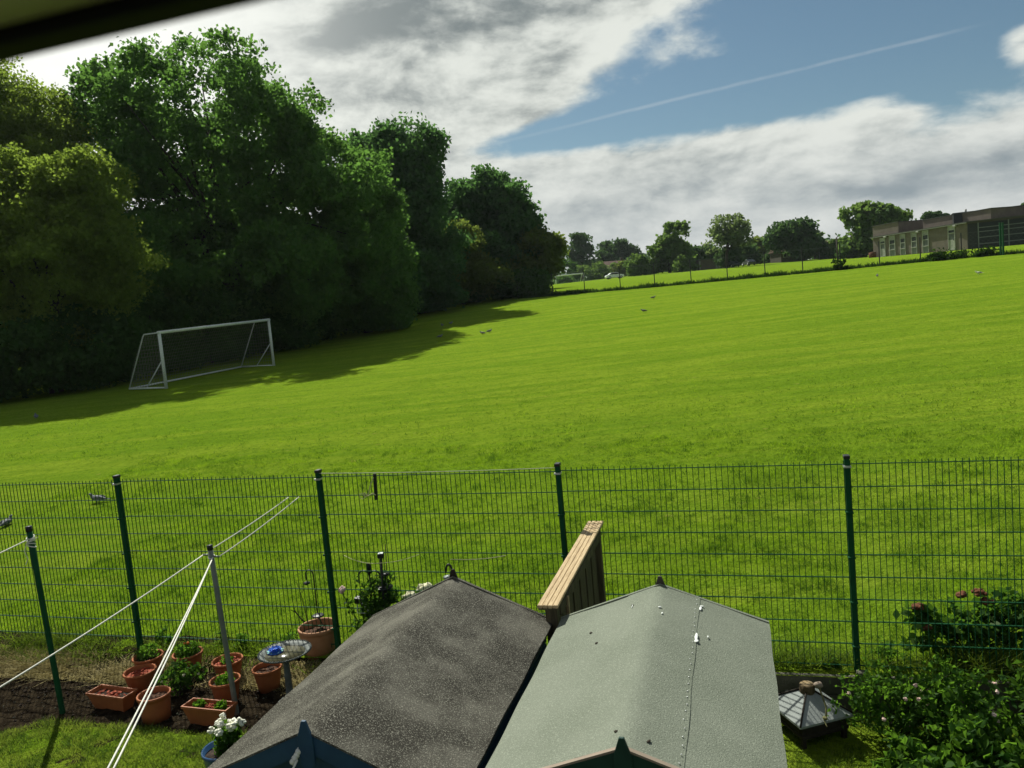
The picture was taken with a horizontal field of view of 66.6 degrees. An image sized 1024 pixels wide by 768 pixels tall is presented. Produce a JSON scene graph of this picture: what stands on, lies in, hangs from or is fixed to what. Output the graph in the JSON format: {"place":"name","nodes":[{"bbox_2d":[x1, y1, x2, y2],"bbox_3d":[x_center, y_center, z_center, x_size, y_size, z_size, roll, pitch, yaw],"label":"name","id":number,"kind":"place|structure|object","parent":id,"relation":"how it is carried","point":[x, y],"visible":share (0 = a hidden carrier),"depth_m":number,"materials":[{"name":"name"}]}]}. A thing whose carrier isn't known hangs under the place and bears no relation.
{"place":"outdoors","nodes":[
{"label":"outdoors","id":0,"kind":"place"},
{"bbox_2d":[0,0,265,62],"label":"window frame","id":1,"kind":"object","parent":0,"point":[28,28],"depth_m":0.17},
{"bbox_2d":[0,631,326,766],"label":"soil bed","id":2,"kind":"object","parent":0,"point":[249,708],"visible":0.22,"depth_m":7.81,"materials":[{"name":"brown soil"}]},
{"bbox_2d":[24,525,65,713],"bbox_3d":[-4.534,2.421,7.595,0.162,2.133,0.088,-5,5,0],"label":"clothes pole","id":3,"kind":"object","parent":2,"relation":"on","point":[30,543],"visible":0.98,"depth_m":7.56,"materials":[{"name":"green metal"}]},
{"bbox_2d":[85,684,137,711],"bbox_3d":[-3.948,3.116,7.712,0.496,0.170,0.189,-3,6,22],"label":"planter trough","id":4,"kind":"object","parent":2,"relation":"on","point":[112,697],"visible":1,"depth_m":7.67,"materials":[{"name":"ceramic"}]},
{"bbox_2d":[122,663,156,694],"bbox_3d":[-3.819,3.050,8.026,0.322,0.220,0.322,-4,6,16],"label":"plant pot","id":5,"kind":"object","parent":2,"relation":"on","point":[139,677],"visible":0.98,"depth_m":7.96,"materials":[{"name":"ceramic"}]},
{"bbox_2d":[132,642,163,673],"bbox_3d":[-3.873,2.931,8.307,0.318,0.316,0.318,-4,6,16],"label":"plant pot","id":6,"kind":"object","parent":2,"relation":"on","point":[153,654],"visible":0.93,"depth_m":8.27,"materials":[{"name":"ceramic"}]},
{"bbox_2d":[136,685,170,724],"bbox_3d":[-3.386,3.054,7.405,0.307,0.250,0.307,-4,6,16],"label":"plant pot","id":7,"kind":"object","parent":2,"relation":"on","point":[157,708],"visible":0.89,"depth_m":7.32,"materials":[{"name":"ceramic"}]},
{"bbox_2d":[0,634,322,694],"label":"dry grass","id":8,"kind":"structure","parent":2,"relation":"on","point":[37,671],"depth_m":8.56,"materials":[{"name":"plant"}]},
{"bbox_2d":[154,626,173,643],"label":"weed clump","id":9,"kind":"object","parent":2,"relation":"on","point":[161,638],"visible":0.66,"depth_m":8.91,"materials":[{"name":"green plant"}]},
{"bbox_2d":[153,657,207,695],"bbox_3d":[-3.313,2.961,7.859,0.512,0.442,0.516,-5,5,0],"label":"rose bush","id":10,"kind":"object","parent":2,"relation":"on","point":[184,676],"visible":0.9,"depth_m":7.81,"materials":[{"name":"green plant"}]},
{"bbox_2d":[171,640,203,671],"bbox_3d":[-3.446,2.893,8.296,0.318,0.316,0.318,-4,6,16],"label":"plant pot","id":11,"kind":"object","parent":2,"relation":"on","point":[192,651],"visible":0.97,"depth_m":8.24,"materials":[{"name":"ceramic"}]},
{"bbox_2d":[181,697,237,725],"bbox_3d":[-2.791,3.027,7.206,0.502,0.233,0.170,-3,6,19],"label":"planter trough","id":12,"kind":"object","parent":2,"relation":"on","point":[203,711],"visible":1,"depth_m":7.17,"materials":[{"name":"ceramic"}]},
{"bbox_2d":[203,544,238,715],"bbox_3d":[-2.706,2.400,7.290,0.169,1.843,0.071,-5,5,0],"label":"clothes pole","id":13,"kind":"object","parent":2,"relation":"on","point":[210,554],"visible":0.94,"depth_m":7.26,"materials":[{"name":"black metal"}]},
{"bbox_2d":[0,555,202,687],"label":"washing line","id":14,"kind":"object","parent":13,"relation":"attached to","point":[95,626],"visible":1,"depth_m":5.83,"materials":[{"name":"plastic"}]},
{"bbox_2d":[107,557,212,767],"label":"washing line","id":15,"kind":"object","parent":13,"relation":"attached to","point":[129,726],"visible":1,"depth_m":4.64,"materials":[{"name":"plastic"}]},
{"bbox_2d":[213,497,288,547],"bbox_3d":[-2.561,1.358,7.679,0.010,0.221,1.089,-3,6,26],"label":"washing line","id":16,"kind":"object","parent":13,"relation":"attached to","point":[251,523],"visible":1,"depth_m":7.67,"materials":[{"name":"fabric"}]},
{"bbox_2d":[219,497,298,556],"bbox_3d":[-2.458,1.384,7.654,0.010,0.286,1.096,-2,6,28],"label":"washing line","id":17,"kind":"object","parent":13,"relation":"attached to","point":[258,528],"visible":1,"depth_m":7.62,"materials":[{"name":"plastic"}]},
{"bbox_2d":[208,671,240,700],"bbox_3d":[-2.794,2.954,7.610,0.301,0.303,0.301,-4,6,16],"label":"plant pot","id":18,"kind":"object","parent":2,"relation":"on","point":[219,686],"visible":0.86,"depth_m":7.53,"materials":[{"name":"ceramic"}]},
{"bbox_2d":[211,653,242,674],"bbox_3d":[-2.937,2.935,8.072,0.318,0.240,0.318,-4,6,16],"label":"plant pot","id":19,"kind":"object","parent":2,"relation":"on","point":[218,664],"visible":0.73,"depth_m":8.03,"materials":[{"name":"ceramic"}]},
{"bbox_2d":[214,630,251,646],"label":"weed clump","id":20,"kind":"object","parent":2,"relation":"on","point":[238,636],"visible":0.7,"depth_m":8.62,"materials":[{"name":"green plant"}]},
{"bbox_2d":[252,662,281,693],"bbox_3d":[-2.439,2.940,7.802,0.297,0.230,0.297,-4,6,16],"label":"plant pot","id":21,"kind":"object","parent":2,"relation":"on","point":[267,676],"visible":0.9,"depth_m":7.72,"materials":[{"name":"ceramic"}]},
{"bbox_2d":[257,639,311,701],"bbox_3d":[-2.146,2.798,7.467,0.504,0.522,0.505,-4,6,16],"label":"bird bath","id":22,"kind":"object","parent":2,"relation":"on","point":[293,649],"visible":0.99,"depth_m":7.45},
{"bbox_2d":[266,645,283,655],"bbox_3d":[-2.274,2.551,7.493,0.165,0.050,0.167,-4,6,16],"label":"floating fountain","id":23,"kind":"object","parent":22,"relation":"on","point":[274,650],"visible":1,"depth_m":7.47,"materials":[{"name":"blue plastic"}]},
{"bbox_2d":[297,617,334,659],"bbox_3d":[-2.058,2.759,8.357,0.435,0.360,0.435,-4,6,16],"label":"plant pot","id":24,"kind":"object","parent":2,"relation":"on","point":[320,641],"visible":0.73,"depth_m":8.21,"materials":[{"name":"ceramic"}]},
{"bbox_2d":[348,570,403,631],"bbox_3d":[-1.354,2.437,8.081,0.632,1.028,0.558,-9,7,-37],"label":"rose bush","id":25,"kind":"object","parent":2,"relation":"on","point":[373,604],"visible":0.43,"depth_m":7.97,"materials":[{"name":"green plant"}]},
{"bbox_2d":[338,585,358,621],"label":"rose","id":26,"kind":"object","parent":25,"relation":"attached to","point":[341,589],"visible":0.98,"depth_m":7.96,"materials":[{"name":"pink plant"}]},
{"bbox_2d":[208,569,551,767],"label":"garden shed","id":27,"kind":"structure","parent":2,"relation":"on","point":[439,674],"depth_m":4.35,"materials":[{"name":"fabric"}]},
{"bbox_2d":[377,552,384,607],"bbox_3d":[-1.296,2.354,7.988,0.097,1.282,0.062,-5,5,0],"label":"garden light","id":28,"kind":"object","parent":2,"relation":"on","point":[380,555],"visible":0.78,"depth_m":7.93,"materials":[{"name":"black metal"}]},
{"bbox_2d":[0,610,1023,675],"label":"rough grass","id":29,"kind":"structure","parent":2,"relation":"on","point":[27,641],"depth_m":8.40,"materials":[{"name":"green plant"}]},
{"bbox_2d":[0,704,1022,767],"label":"lawn","id":30,"kind":"structure","parent":0,"point":[80,725],"depth_m":6.88,"materials":[{"name":"green plant"}]},
{"bbox_2d":[201,712,246,767],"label":"flower pot","id":31,"kind":"object","parent":30,"relation":"on","point":[227,735],"visible":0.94,"depth_m":6.17,"materials":[{"name":"blue ceramic"}]},
{"bbox_2d":[0,244,1023,683],"bbox_3d":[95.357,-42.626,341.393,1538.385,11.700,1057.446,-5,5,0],"label":"field","id":32,"kind":"structure","parent":0,"point":[784,334],"depth_m":18.69,"materials":[{"name":"green plant"}]},
{"bbox_2d":[0,301,119,395],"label":"shrub","id":33,"kind":"object","parent":32,"relation":"on","point":[35,334],"visible":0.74,"depth_m":35.05,"materials":[{"name":"green plant"}]},
{"bbox_2d":[0,58,120,370],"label":"ash tree","id":34,"kind":"object","parent":32,"relation":"on","point":[26,116],"visible":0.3,"depth_m":43.87,"materials":[{"name":"green plant"}]},
{"bbox_2d":[0,141,172,392],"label":"birch tree","id":35,"kind":"object","parent":32,"relation":"on","point":[62,220],"visible":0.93,"depth_m":35.75,"materials":[{"name":"green plant"}]},
{"bbox_2d":[36,302,161,388],"bbox_3d":[-20.253,-1.906,37.933,5.702,4.818,6.884,-5,5,0],"label":"shrub","id":36,"kind":"object","parent":32,"relation":"on","point":[115,351],"visible":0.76,"depth_m":36.74,"materials":[{"name":"green plant"}]},
{"bbox_2d":[119,281,213,373],"bbox_3d":[-19.661,-2.872,42.452,5.575,5.392,5.745,-5,5,0],"label":"shrub","id":37,"kind":"object","parent":32,"relation":"on","point":[173,309],"visible":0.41,"depth_m":41.84,"materials":[{"name":"green plant"}]},
{"bbox_2d":[143,281,254,363],"bbox_3d":[-18.300,-3.492,45.747,5.975,5.371,6.309,-5,5,0],"label":"shrub","id":38,"kind":"object","parent":32,"relation":"on","point":[211,299],"visible":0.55,"depth_m":44.21,"materials":[{"name":"green plant"}]},
{"bbox_2d":[129,318,274,389],"bbox_3d":[-14.872,-1.539,37.747,2.212,2.796,7.681,-3,6,20],"label":"football goal","id":39,"kind":"object","parent":32,"relation":"on","point":[163,362],"visible":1,"depth_m":37.03,"materials":[{"name":"white paint"}]},
{"bbox_2d":[47,24,402,340],"bbox_3d":[-18.142,-12.505,50.290,19.804,21.641,18.964,0,7,41],"label":"maple tree","id":40,"kind":"object","parent":32,"relation":"on","point":[255,234],"visible":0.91,"depth_m":46.31,"materials":[{"name":"green plant"}]},
{"bbox_2d":[212,284,319,354],"bbox_3d":[-15.379,-3.912,48.248,6.724,4.724,8.090,-5,5,0],"label":"shrub","id":41,"kind":"object","parent":32,"relation":"on","point":[294,338],"visible":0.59,"depth_m":47.59,"materials":[{"name":"green plant"}]},
{"bbox_2d":[264,292,342,340],"bbox_3d":[-14.294,-4.671,52.518,6.335,4.516,5.663,-3,6,23],"label":"shrub","id":42,"kind":"object","parent":32,"relation":"on","point":[331,334],"visible":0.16,"depth_m":51.16,"materials":[{"name":"green plant"}]},
{"bbox_2d":[306,145,423,334],"bbox_3d":[-11.024,-9.707,53.707,9.249,13.114,8.078,-5,5,0],"label":"beech tree","id":43,"kind":"object","parent":32,"relation":"on","point":[396,313],"visible":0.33,"depth_m":52.51,"materials":[{"name":"green plant"}]},
{"bbox_2d":[344,111,476,313],"bbox_3d":[-8.670,-14.063,64.875,11.375,17.144,10.242,0,7,43],"label":"sycamore tree","id":44,"kind":"object","parent":32,"relation":"on","point":[418,155],"visible":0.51,"depth_m":62.83,"materials":[{"name":"green plant"}]},
{"bbox_2d":[458,284,491,303],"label":"shrub","id":45,"kind":"object","parent":32,"relation":"on","point":[474,297],"visible":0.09,"depth_m":70.30,"materials":[{"name":"green plant"}]},
{"bbox_2d":[441,218,514,304],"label":"hawthorn tree","id":46,"kind":"object","parent":32,"relation":"on","point":[483,269],"visible":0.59,"depth_m":68.52,"materials":[{"name":"green plant"}]},
{"bbox_2d":[439,163,555,267],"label":"lime tree","id":47,"kind":"object","parent":32,"relation":"on","point":[496,206],"visible":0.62,"depth_m":73.75,"materials":[{"name":"green plant"}]},
{"bbox_2d":[481,268,529,300],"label":"shrub","id":48,"kind":"object","parent":32,"relation":"on","point":[503,292],"visible":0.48,"depth_m":70.35,"materials":[{"name":"green plant"}]},
{"bbox_2d":[0,454,1023,676],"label":"fence","id":49,"kind":"object","parent":32,"relation":"on","point":[851,554],"visible":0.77,"depth_m":7.72,"materials":[{"name":"green metal"}]},
{"bbox_2d":[319,467,554,473],"bbox_3d":[-0.790,0.855,7.686,2.530,0.032,0.006,-4,6,16],"label":"fence string","id":50,"kind":"object","parent":49,"relation":"attached to","point":[441,471],"visible":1,"depth_m":7.65,"materials":[{"name":"green metal"}]},
{"bbox_2d":[507,266,555,296],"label":"shrub","id":51,"kind":"object","parent":32,"relation":"on","point":[531,281],"visible":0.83,"depth_m":70.22,"materials":[{"name":"green plant"}]},
{"bbox_2d":[507,224,570,286],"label":"elder tree","id":52,"kind":"object","parent":32,"relation":"on","point":[553,253],"visible":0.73,"depth_m":72.81,"materials":[{"name":"green plant"}]},
{"bbox_2d":[553,259,579,283],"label":"bush","id":53,"kind":"object","parent":32,"relation":"on","point":[572,265],"visible":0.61,"depth_m":220.84,"materials":[{"name":"green plant"}]},
{"bbox_2d":[566,232,600,280],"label":"oak tree","id":54,"kind":"object","parent":32,"relation":"on","point":[582,247],"visible":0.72,"depth_m":232.51,"materials":[{"name":"green plant"}]},
{"bbox_2d":[576,260,606,281],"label":"bush","id":55,"kind":"object","parent":32,"relation":"on","point":[601,265],"visible":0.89,"depth_m":215.11,"materials":[{"name":"green plant"}]},
{"bbox_2d":[591,240,619,274],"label":"oak tree","id":56,"kind":"object","parent":32,"relation":"on","point":[606,253],"visible":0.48,"depth_m":237.65,"materials":[{"name":"green plant"}]},
{"bbox_2d":[598,262,617,278],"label":"bush","id":57,"kind":"object","parent":32,"relation":"on","point":[606,272],"visible":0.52,"depth_m":214.96,"materials":[{"name":"green plant"}]},
{"bbox_2d":[602,237,633,257],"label":"oak tree","id":58,"kind":"object","parent":32,"relation":"on","point":[618,243],"visible":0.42,"depth_m":242.85,"materials":[{"name":"green plant"}]},
{"bbox_2d":[611,260,626,277],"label":"bush","id":59,"kind":"object","parent":32,"relation":"on","point":[622,270],"visible":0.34,"depth_m":213.00,"materials":[{"name":"green plant"}]},
{"bbox_2d":[618,243,648,259],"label":"oak tree","id":60,"kind":"object","parent":32,"relation":"on","point":[634,250],"visible":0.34,"depth_m":242.83,"materials":[{"name":"green plant"}]},
{"bbox_2d":[622,253,649,276],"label":"bush","id":61,"kind":"object","parent":32,"relation":"on","point":[634,262],"visible":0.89,"depth_m":148.95,"materials":[{"name":"green plant"}]},
{"bbox_2d":[638,257,662,274],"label":"bush","id":62,"kind":"object","parent":32,"relation":"on","point":[648,265],"visible":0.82,"depth_m":148.39,"materials":[{"name":"green plant"}]},
{"bbox_2d":[646,220,697,272],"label":"ash tree","id":63,"kind":"object","parent":32,"relation":"on","point":[667,248],"visible":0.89,"depth_m":147.79,"materials":[{"name":"green plant"}]},
{"bbox_2d":[670,254,701,271],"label":"bush","id":64,"kind":"object","parent":32,"relation":"on","point":[680,265],"visible":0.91,"depth_m":143.56,"materials":[{"name":"green plant"}]},
{"bbox_2d":[692,244,721,259],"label":"dark tree","id":65,"kind":"object","parent":32,"relation":"on","point":[701,250],"visible":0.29,"depth_m":167.42,"materials":[{"name":"green plant"}]},
{"bbox_2d":[695,259,722,269],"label":"brick hut","id":66,"kind":"object","parent":32,"relation":"on","point":[705,263],"visible":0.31,"depth_m":145.77,"materials":[{"name":"brick"}]},
{"bbox_2d":[701,212,755,267],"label":"round tree","id":67,"kind":"object","parent":32,"relation":"on","point":[735,232],"visible":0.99,"depth_m":138.95,"materials":[{"name":"green plant"}]},
{"bbox_2d":[712,245,744,267],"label":"bush","id":68,"kind":"object","parent":32,"relation":"on","point":[736,253],"visible":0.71,"depth_m":139.97,"materials":[{"name":"green plant"}]},
{"bbox_2d":[552,218,916,283],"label":"distant wood","id":69,"kind":"object","parent":32,"relation":"on","point":[618,258],"visible":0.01,"depth_m":234.00,"materials":[{"name":"green plant"}]},
{"bbox_2d":[739,243,761,265],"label":"dark tree","id":70,"kind":"object","parent":32,"relation":"on","point":[751,252],"visible":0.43,"depth_m":157.38,"materials":[{"name":"green plant"}]},
{"bbox_2d":[751,235,769,263],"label":"willow tree","id":71,"kind":"object","parent":32,"relation":"on","point":[758,241],"visible":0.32,"depth_m":173.03,"materials":[{"name":"green plant"}]},
{"bbox_2d":[516,227,1023,294],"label":"chain link fence","id":72,"kind":"object","parent":32,"relation":"on","point":[920,247],"visible":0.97,"depth_m":62.46,"materials":[{"name":"black metal"}]},
{"bbox_2d":[768,250,807,262],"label":"house","id":73,"kind":"structure","parent":32,"relation":"on","point":[785,257],"depth_m":154.84,"materials":[{"name":"brick"}]},
{"bbox_2d":[760,215,828,260],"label":"oak tree","id":74,"kind":"object","parent":32,"relation":"on","point":[789,236],"visible":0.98,"depth_m":147.94,"materials":[{"name":"green plant"}]},
{"bbox_2d":[816,247,838,259],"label":"bush","id":75,"kind":"object","parent":32,"relation":"on","point":[829,253],"visible":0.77,"depth_m":148.26,"materials":[{"name":"green plant"}]},
{"bbox_2d":[817,652,839,669],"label":"weed clump","id":76,"kind":"object","parent":32,"relation":"on","point":[828,665],"visible":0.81,"depth_m":6.94,"materials":[{"name":"green plant"}]},
{"bbox_2d":[827,236,847,257],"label":"round tree","id":77,"kind":"object","parent":32,"relation":"on","point":[832,244],"visible":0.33,"depth_m":148.75,"materials":[{"name":"green plant"}]},
{"bbox_2d":[831,258,850,269],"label":"weed clump","id":78,"kind":"object","parent":32,"relation":"on","point":[839,264],"visible":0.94,"depth_m":61.11,"materials":[{"name":"green plant"}]},
{"bbox_2d":[834,244,863,258],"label":"bush","id":79,"kind":"object","parent":32,"relation":"on","point":[847,255],"visible":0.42,"depth_m":129.03,"materials":[{"name":"green plant"}]},
{"bbox_2d":[837,200,913,257],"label":"chestnut tree","id":80,"kind":"object","parent":32,"relation":"on","point":[867,214],"visible":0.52,"depth_m":126.89,"materials":[{"name":"green plant"}]},
{"bbox_2d":[868,635,911,669],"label":"weed clump","id":81,"kind":"object","parent":32,"relation":"on","point":[887,650],"visible":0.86,"depth_m":6.80,"materials":[{"name":"green plant"}]},
{"bbox_2d":[775,670,1023,720],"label":"retaining wall","id":82,"kind":"structure","parent":32,"relation":"on","point":[785,681],"depth_m":6.80,"materials":[{"name":"concrete"}]},
{"bbox_2d":[869,205,1023,257],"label":"school building","id":83,"kind":"structure","parent":32,"relation":"on","point":[945,227],"depth_m":103.77,"materials":[{"name":"brick"}]},
{"bbox_2d":[889,235,895,255],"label":"window","id":84,"kind":"structure","parent":83,"relation":"in","point":[892,238],"depth_m":109.48,"materials":[{"name":"white glass"}]},
{"bbox_2d":[900,234,905,254],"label":"window","id":85,"kind":"structure","parent":83,"relation":"in","point":[902,242],"depth_m":107.48,"materials":[{"name":"white glass"}]},
{"bbox_2d":[911,232,917,253],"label":"window","id":86,"kind":"structure","parent":83,"relation":"in","point":[913,235],"depth_m":105.44,"materials":[{"name":"white glass"}]},
{"bbox_2d":[922,230,928,252],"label":"window","id":87,"kind":"structure","parent":83,"relation":"in","point":[926,232],"depth_m":103.47,"materials":[{"name":"white glass"}]},
{"bbox_2d":[947,226,955,250],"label":"door","id":88,"kind":"structure","parent":83,"relation":"in","point":[950,229],"depth_m":99.19,"materials":[{"name":"white glass"}]},
{"bbox_2d":[926,247,969,261],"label":"weed clump","id":89,"kind":"object","parent":32,"relation":"on","point":[940,254],"visible":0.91,"depth_m":58.74,"materials":[{"name":"green plant"}]},
{"bbox_2d":[893,586,1023,658],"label":"flowering plant","id":90,"kind":"object","parent":32,"relation":"on","point":[985,633],"visible":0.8,"depth_m":6.82,"materials":[{"name":"green plant"}]},
{"bbox_2d":[970,245,999,256],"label":"weed clump","id":91,"kind":"object","parent":32,"relation":"on","point":[983,252],"visible":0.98,"depth_m":57.72,"materials":[{"name":"green plant"}]},
{"bbox_2d":[951,205,1023,248],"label":"glazed wing","id":92,"kind":"structure","parent":32,"relation":"on","point":[975,227],"depth_m":95.71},
{"bbox_2d":[977,220,1008,247],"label":"window","id":93,"kind":"structure","parent":92,"relation":"in","point":[993,226],"depth_m":95.77,"materials":[{"name":"grey glass"}]},
{"bbox_2d":[1008,218,1023,245],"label":"window","id":94,"kind":"structure","parent":92,"relation":"in","point":[1014,224],"depth_m":94.73,"materials":[{"name":"grey glass"}]},
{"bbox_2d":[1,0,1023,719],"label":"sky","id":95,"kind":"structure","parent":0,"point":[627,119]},
{"bbox_2d":[516,248,1023,298],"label":"long grass","id":96,"kind":"structure","parent":0,"point":[775,273],"depth_m":62.56,"materials":[{"name":"green plant"}]},
{"bbox_2d":[781,716,1023,767],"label":"back lawn","id":97,"kind":"structure","parent":0,"point":[870,746],"depth_m":6.26,"materials":[{"name":"green plant"}]},
{"bbox_2d":[537,521,605,642],"bbox_3d":[0.591,2.227,6.446,0.146,1.651,2.060,-4,6,16],"label":"timber fence","id":98,"kind":"object","parent":97,"relation":"on","point":[577,583],"visible":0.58,"depth_m":6.43,"materials":[{"name":"brown wood"}]},
{"bbox_2d":[485,576,786,767],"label":"garden shed","id":99,"kind":"structure","parent":97,"relation":"on","point":[660,674],"depth_m":4.07,"materials":[{"name":"green paint"},{"name":"light felt"},{"name":"dark timber"}]},
{"bbox_2d":[778,680,854,749],"bbox_3d":[2.475,2.675,6.476,0.516,0.464,0.570,-7,6,-14],"label":"bird table","id":100,"kind":"object","parent":97,"relation":"on","point":[805,706],"visible":0.91,"depth_m":6.35,"materials":[{"name":"grey wood"}]},
{"bbox_2d":[827,645,998,741],"bbox_3d":[3.212,2.530,6.318,1.290,0.762,0.729,-3,6,20],"label":"rose bush","id":101,"kind":"object","parent":97,"relation":"on","point":[904,692],"visible":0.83,"depth_m":6.23,"materials":[{"name":"green plant"}]},
{"bbox_2d":[869,714,1023,767],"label":"plant","id":102,"kind":"object","parent":97,"relation":"on","point":[965,733],"visible":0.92,"depth_m":5.58,"materials":[{"name":"green plant"}]},
{"bbox_2d":[905,674,1023,766],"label":"flowering shrub","id":103,"kind":"object","parent":97,"relation":"on","point":[982,713],"visible":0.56,"depth_m":5.89,"materials":[{"name":"green plant"}]},
{"bbox_2d":[979,747,1023,767],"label":"plant","id":104,"kind":"object","parent":97,"relation":"on","point":[1002,763],"visible":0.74,"depth_m":5.35,"materials":[{"name":"green plant"}]},
{"bbox_2d":[980,657,1023,740],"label":"leafy shrub","id":105,"kind":"object","parent":97,"relation":"on","point":[1016,684],"visible":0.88,"depth_m":5.97,"materials":[{"name":"green plant"}]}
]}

